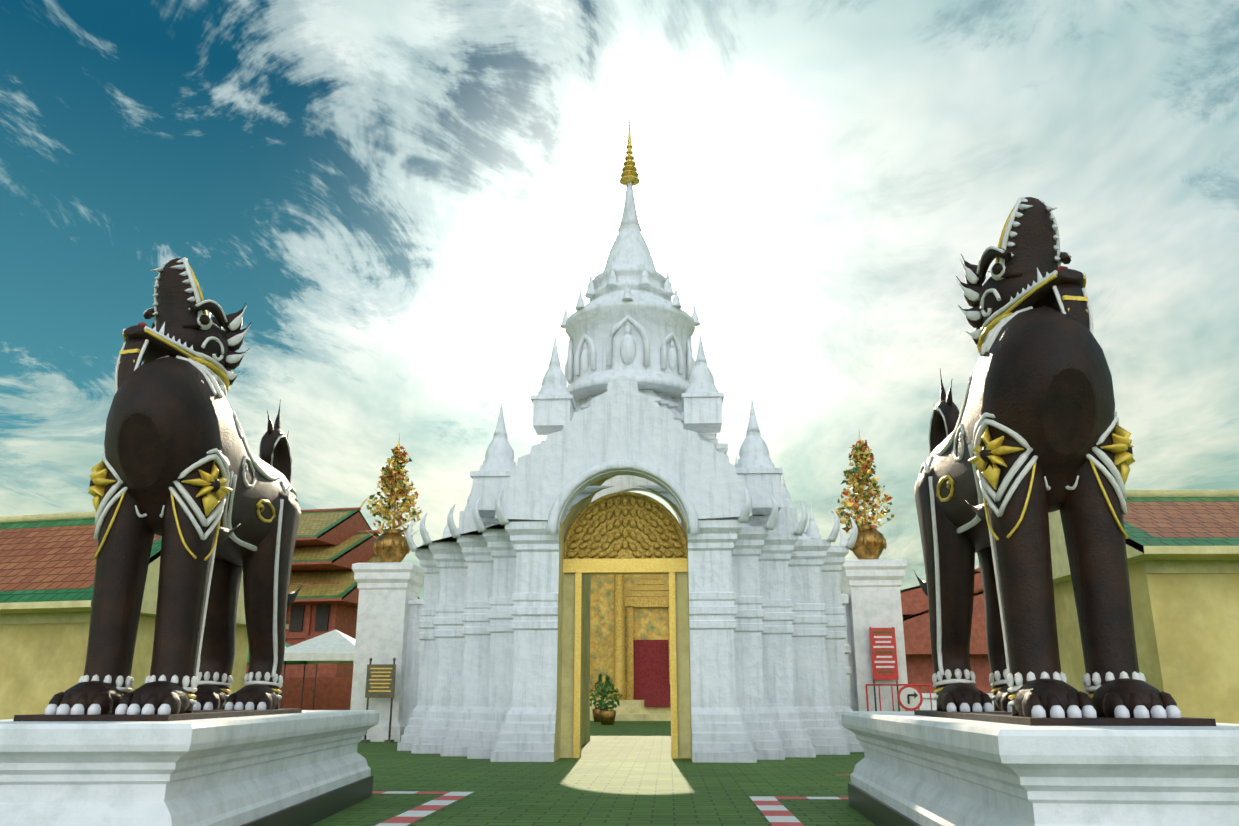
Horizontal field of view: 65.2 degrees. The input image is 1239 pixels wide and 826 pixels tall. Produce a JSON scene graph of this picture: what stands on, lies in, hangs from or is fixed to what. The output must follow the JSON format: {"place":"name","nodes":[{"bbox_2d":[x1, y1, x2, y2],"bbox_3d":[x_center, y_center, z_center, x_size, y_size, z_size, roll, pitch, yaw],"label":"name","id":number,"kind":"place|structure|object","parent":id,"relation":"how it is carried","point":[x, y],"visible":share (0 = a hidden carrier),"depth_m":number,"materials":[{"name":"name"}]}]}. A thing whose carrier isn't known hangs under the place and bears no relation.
{"place":"outdoors","nodes":[
{"label":"outdoors","id":0,"kind":"place"},
{"bbox_2d":[0,615,248,719],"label":"cloister wall","id":1,"kind":"structure","parent":0,"point":[41,665],"depth_m":18.45,"materials":[{"name":"yellow paint"}]},
{"bbox_2d":[0,605,91,624],"bbox_3d":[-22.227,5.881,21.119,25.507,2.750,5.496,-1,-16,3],"label":"wall cornice","id":2,"kind":"structure","parent":1,"relation":"attached to","point":[49,618],"depth_m":18.57,"materials":[{"name":"yellow paint"}]},
{"bbox_2d":[0,511,288,628],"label":"tiled roof","id":3,"kind":"structure","parent":1,"relation":"on","point":[47,563],"depth_m":19.36,"materials":[{"name":"red tile"}]},
{"bbox_2d":[279,677,352,709],"bbox_3d":[-11.860,11.518,38.737,14.000,1.800,0.400,-1,-16,3],"label":"fence","id":4,"kind":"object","parent":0,"point":[332,693],"depth_m":38.63,"materials":[{"name":"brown wood"}]},
{"bbox_2d":[311,721,875,825],"bbox_3d":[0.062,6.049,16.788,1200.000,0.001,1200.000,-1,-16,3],"label":"ground","id":5,"kind":"structure","parent":0,"point":[625,773],"depth_m":12.10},
{"bbox_2d":[247,642,317,709],"bbox_3d":[-13.328,9.788,35.666,3.250,3.400,3.243,-1,-16,3],"label":"canopy frame","id":6,"kind":"object","parent":5,"relation":"on","point":[287,645],"visible":0.15,"depth_m":36.30,"materials":[{"name":"metal"}]},
{"bbox_2d":[246,664,353,676],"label":"scripture hall base","id":7,"kind":"object","parent":5,"relation":"on","point":[334,670],"depth_m":43.83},
{"bbox_2d":[285,582,357,645],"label":"building wall","id":8,"kind":"structure","parent":7,"relation":"on","point":[306,622],"depth_m":45.10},
{"bbox_2d":[288,494,419,607],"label":"tiled roof","id":9,"kind":"structure","parent":8,"relation":"on","point":[333,544],"depth_m":46.66,"materials":[{"name":"tile"}]},
{"bbox_2d":[240,775,373,825],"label":"pedestal base","id":10,"kind":"object","parent":5,"relation":"on","point":[312,811],"visible":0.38,"depth_m":8.87,"materials":[{"name":"grey concrete"}]},
{"bbox_2d":[0,710,379,825],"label":"pedestal","id":11,"kind":"object","parent":10,"relation":"on","point":[233,771],"visible":0.98,"depth_m":5.94,"materials":[{"name":"white paint"}]},
{"bbox_2d":[13,257,303,720],"bbox_3d":[-3.556,0.808,8.631,1.062,3.672,3.634,1,-16,-2],"label":"guardian lion statue","id":12,"kind":"object","parent":11,"relation":"on","point":[195,483],"visible":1,"depth_m":7.28,"materials":[{"name":"black stone"}]},
{"bbox_2d":[284,629,354,708],"bbox_3d":[-10.280,9.466,34.563,3.250,3.400,3.243,-1,-16,3],"label":"market tent","id":13,"kind":"object","parent":5,"relation":"on","point":[335,646],"visible":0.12,"depth_m":33.64,"materials":[{"name":"fabric"}]},
{"bbox_2d":[360,657,395,742],"bbox_3d":[-5.945,7.108,24.020,0.760,2.020,0.300,-1,-16,3],"label":"info plaque","id":14,"kind":"object","parent":5,"relation":"on","point":[380,680],"visible":1,"depth_m":24.06,"materials":[{"name":"metal"}]},
{"bbox_2d":[350,562,424,741],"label":"pillar wall","id":15,"kind":"structure","parent":5,"relation":"on","point":[388,591],"depth_m":24.95,"materials":[{"name":"white paint"}]},
{"bbox_2d":[373,529,409,562],"bbox_3d":[-6.144,3.640,26.147,1.020,0.970,0.962,-1,-16,3],"label":"vase","id":16,"kind":"object","parent":15,"relation":"on","point":[393,546],"visible":0.83,"depth_m":25.82,"materials":[{"name":"brown metal"}]},
{"bbox_2d":[366,433,421,538],"bbox_3d":[-6.145,2.072,26.635,1.508,3.147,1.655,6,-17,-19],"label":"golden tree","id":17,"kind":"object","parent":16,"relation":"on","point":[392,483],"visible":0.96,"depth_m":26.40,"materials":[{"name":"gold metal"}]},
{"bbox_2d":[592,709,605,721],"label":"pot shrub","id":18,"kind":"object","parent":5,"relation":"on","point":[596,716],"visible":0.46,"depth_m":42.14,"materials":[{"name":"brown ceramic"}]},
{"bbox_2d":[599,710,615,724],"bbox_3d":[-0.473,11.963,38.034,0.700,0.550,0.666,-1,-16,3],"label":"pot shrub","id":19,"kind":"object","parent":5,"relation":"on","point":[607,717],"visible":0.96,"depth_m":37.80,"materials":[{"name":"brown ceramic"}]},
{"bbox_2d":[590,673,621,709],"bbox_3d":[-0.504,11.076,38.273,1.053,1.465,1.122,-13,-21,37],"label":"shrub leaves","id":20,"kind":"object","parent":19,"relation":"on","point":[611,691],"visible":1,"depth_m":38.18,"materials":[{"name":"green plant"}]},
{"bbox_2d":[372,791,848,825],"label":"pavement markings","id":21,"kind":"object","parent":5,"relation":"on","point":[774,811],"visible":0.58,"depth_m":9.90,"materials":[{"name":"paint"}]},
{"bbox_2d":[560,572,690,757],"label":"gate door jambs","id":22,"kind":"object","parent":5,"relation":"on","point":[683,677],"visible":0.71,"depth_m":18.23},
{"bbox_2d":[402,593,855,726],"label":"side wall","id":23,"kind":"structure","parent":5,"relation":"on","point":[411,683],"depth_m":24.88,"materials":[{"name":"paint"}]},
{"bbox_2d":[397,520,863,762],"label":"gateway wall","id":24,"kind":"structure","parent":5,"relation":"on","point":[767,622],"depth_m":18.56,"materials":[{"name":"white paint"}]},
{"bbox_2d":[495,375,751,534],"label":"gate pediment","id":25,"kind":"structure","parent":24,"relation":"on","point":[622,425],"depth_m":18.23,"materials":[{"name":"white paint"}]},
{"bbox_2d":[563,492,686,558],"bbox_3d":[0.111,2.201,18.973,2.478,1.337,0.090,-1,-16,3],"label":"arch tympanum","id":26,"kind":"object","parent":24,"relation":"in","point":[625,525],"visible":0.98,"depth_m":18.94,"materials":[{"name":"gold metal"}]},
{"bbox_2d":[441,333,821,538],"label":"corner pinnacles","id":27,"kind":"object","parent":24,"relation":"on","point":[756,470],"visible":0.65,"depth_m":20.11,"materials":[{"name":"white paint"}]},
{"bbox_2d":[406,486,857,551],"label":"roof ornaments","id":28,"kind":"object","parent":24,"relation":"attached to","point":[742,518],"visible":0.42,"depth_m":19.19},
{"bbox_2d":[457,389,809,538],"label":"gate roof tiers","id":29,"kind":"object","parent":24,"relation":"on","point":[581,501],"visible":0.1,"depth_m":20.51,"materials":[{"name":"white paint"}]},
{"bbox_2d":[591,475,681,527],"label":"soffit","id":30,"kind":"structure","parent":24,"relation":"attached to","point":[621,483],"depth_m":26.02,"materials":[{"name":"white paint"}]},
{"bbox_2d":[590,700,670,720],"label":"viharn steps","id":31,"kind":"structure","parent":5,"relation":"on","point":[631,710],"depth_m":44.28,"materials":[{"name":"beige stone"}]},
{"bbox_2d":[840,559,907,710],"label":"pillar wall","id":32,"kind":"structure","parent":5,"relation":"on","point":[870,588],"depth_m":24.45,"materials":[{"name":"white paint"}]},
{"bbox_2d":[848,525,886,558],"bbox_3d":[6.541,3.468,25.558,1.020,0.970,0.962,-1,-16,3],"label":"vase","id":33,"kind":"object","parent":32,"relation":"on","point":[870,543],"visible":0.75,"depth_m":25.22,"materials":[{"name":"brown metal"}]},
{"bbox_2d":[831,432,893,533],"bbox_3d":[6.525,1.903,26.037,1.604,3.157,1.710,11,-20,-34],"label":"golden tree","id":34,"kind":"object","parent":33,"relation":"on","point":[862,469],"visible":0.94,"depth_m":25.83,"materials":[{"name":"gold metal"}]},
{"bbox_2d":[848,782,920,825],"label":"pedestal base","id":35,"kind":"object","parent":5,"relation":"on","point":[873,810],"visible":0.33,"depth_m":8.60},
{"bbox_2d":[841,711,1238,825],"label":"pedestal","id":36,"kind":"object","parent":35,"relation":"on","point":[929,771],"visible":0.9,"depth_m":4.87,"materials":[{"name":"white paint"}]},
{"bbox_2d":[913,197,1215,725],"bbox_3d":[2.962,0.523,7.655,1.129,3.672,3.650,-1,-16,3],"label":"guardian lion statue","id":37,"kind":"object","parent":36,"relation":"on","point":[1027,438],"visible":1,"depth_m":6.26,"materials":[{"name":"black stone"}]},
{"bbox_2d":[865,627,932,710],"bbox_3d":[7.133,6.542,23.384,2.480,2.750,0.907,-1,-16,3],"label":"sign","id":38,"kind":"object","parent":5,"relation":"on","point":[884,657],"visible":0.69,"depth_m":23.85,"materials":[{"name":"red paint"},{"name":"white paint"},{"name":"dark metal"}]},
{"bbox_2d":[917,693,993,709],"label":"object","id":39,"kind":"object","parent":5,"relation":"on","point":[926,704],"depth_m":43.14,"materials":[{"name":"white"}]},
{"bbox_2d":[906,655,992,692],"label":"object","id":40,"kind":"object","parent":39,"relation":"on","point":[920,669],"depth_m":44.10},
{"bbox_2d":[900,565,987,654],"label":"distant viharn right roof","id":41,"kind":"structure","parent":40,"relation":"on","point":[915,617],"depth_m":43.58,"materials":[{"name":"red tile"}]},
{"bbox_2d":[0,0,1238,598],"label":"sky","id":42,"kind":"structure","parent":0,"point":[406,203],"materials":[{"name":"white"}]},
{"bbox_2d":[563,558,687,758],"bbox_3d":[0.115,4.608,18.346,2.460,3.640,0.355,-1,-16,3],"label":"door frame","id":43,"kind":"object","parent":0,"point":[671,567],"depth_m":18.53,"materials":[{"name":"gold metal"}]},
{"bbox_2d":[590,574,668,699],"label":"temple wall","id":44,"kind":"structure","parent":0,"point":[650,623],"depth_m":47.33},
{"bbox_2d":[634,640,670,706],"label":"door","id":45,"kind":"structure","parent":44,"relation":"in","point":[651,675],"depth_m":46.51,"materials":[{"name":"red wood"}]},
{"bbox_2d":[566,182,694,402],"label":"gate tower","id":46,"kind":"structure","parent":0,"point":[655,314],"depth_m":22.11,"materials":[{"name":"white paint"}]},
{"bbox_2d":[619,116,639,185],"bbox_3d":[0.255,-6.741,24.683,0.520,1.960,0.520,-1,-16,3],"label":"gold finial","id":47,"kind":"object","parent":46,"relation":"on","point":[629,172],"visible":1,"depth_m":24.46,"materials":[{"name":"gold metal"}]},
{"bbox_2d":[560,257,699,383],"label":"spire ornaments","id":48,"kind":"object","parent":46,"relation":"attached to","point":[627,349],"visible":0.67,"depth_m":22.09},
{"bbox_2d":[612,574,669,699],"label":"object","id":49,"kind":"structure","parent":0,"point":[650,590],"depth_m":46.61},
{"bbox_2d":[1053,562,1238,723],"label":"cloister wall","id":50,"kind":"structure","parent":0,"point":[1186,628],"depth_m":14.93,"materials":[{"name":"yellow paint"}]},
{"bbox_2d":[1048,489,1238,584],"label":"tiled roof","id":51,"kind":"structure","parent":50,"relation":"on","point":[1181,524],"depth_m":16.00,"materials":[{"name":"tile"}]},
{"bbox_2d":[1142,560,1238,573],"bbox_3d":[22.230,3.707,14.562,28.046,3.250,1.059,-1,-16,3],"label":"wall cornice","id":52,"kind":"structure","parent":50,"relation":"attached to","point":[1190,566],"depth_m":15.09,"materials":[{"name":"yellow paint"}]}
]}

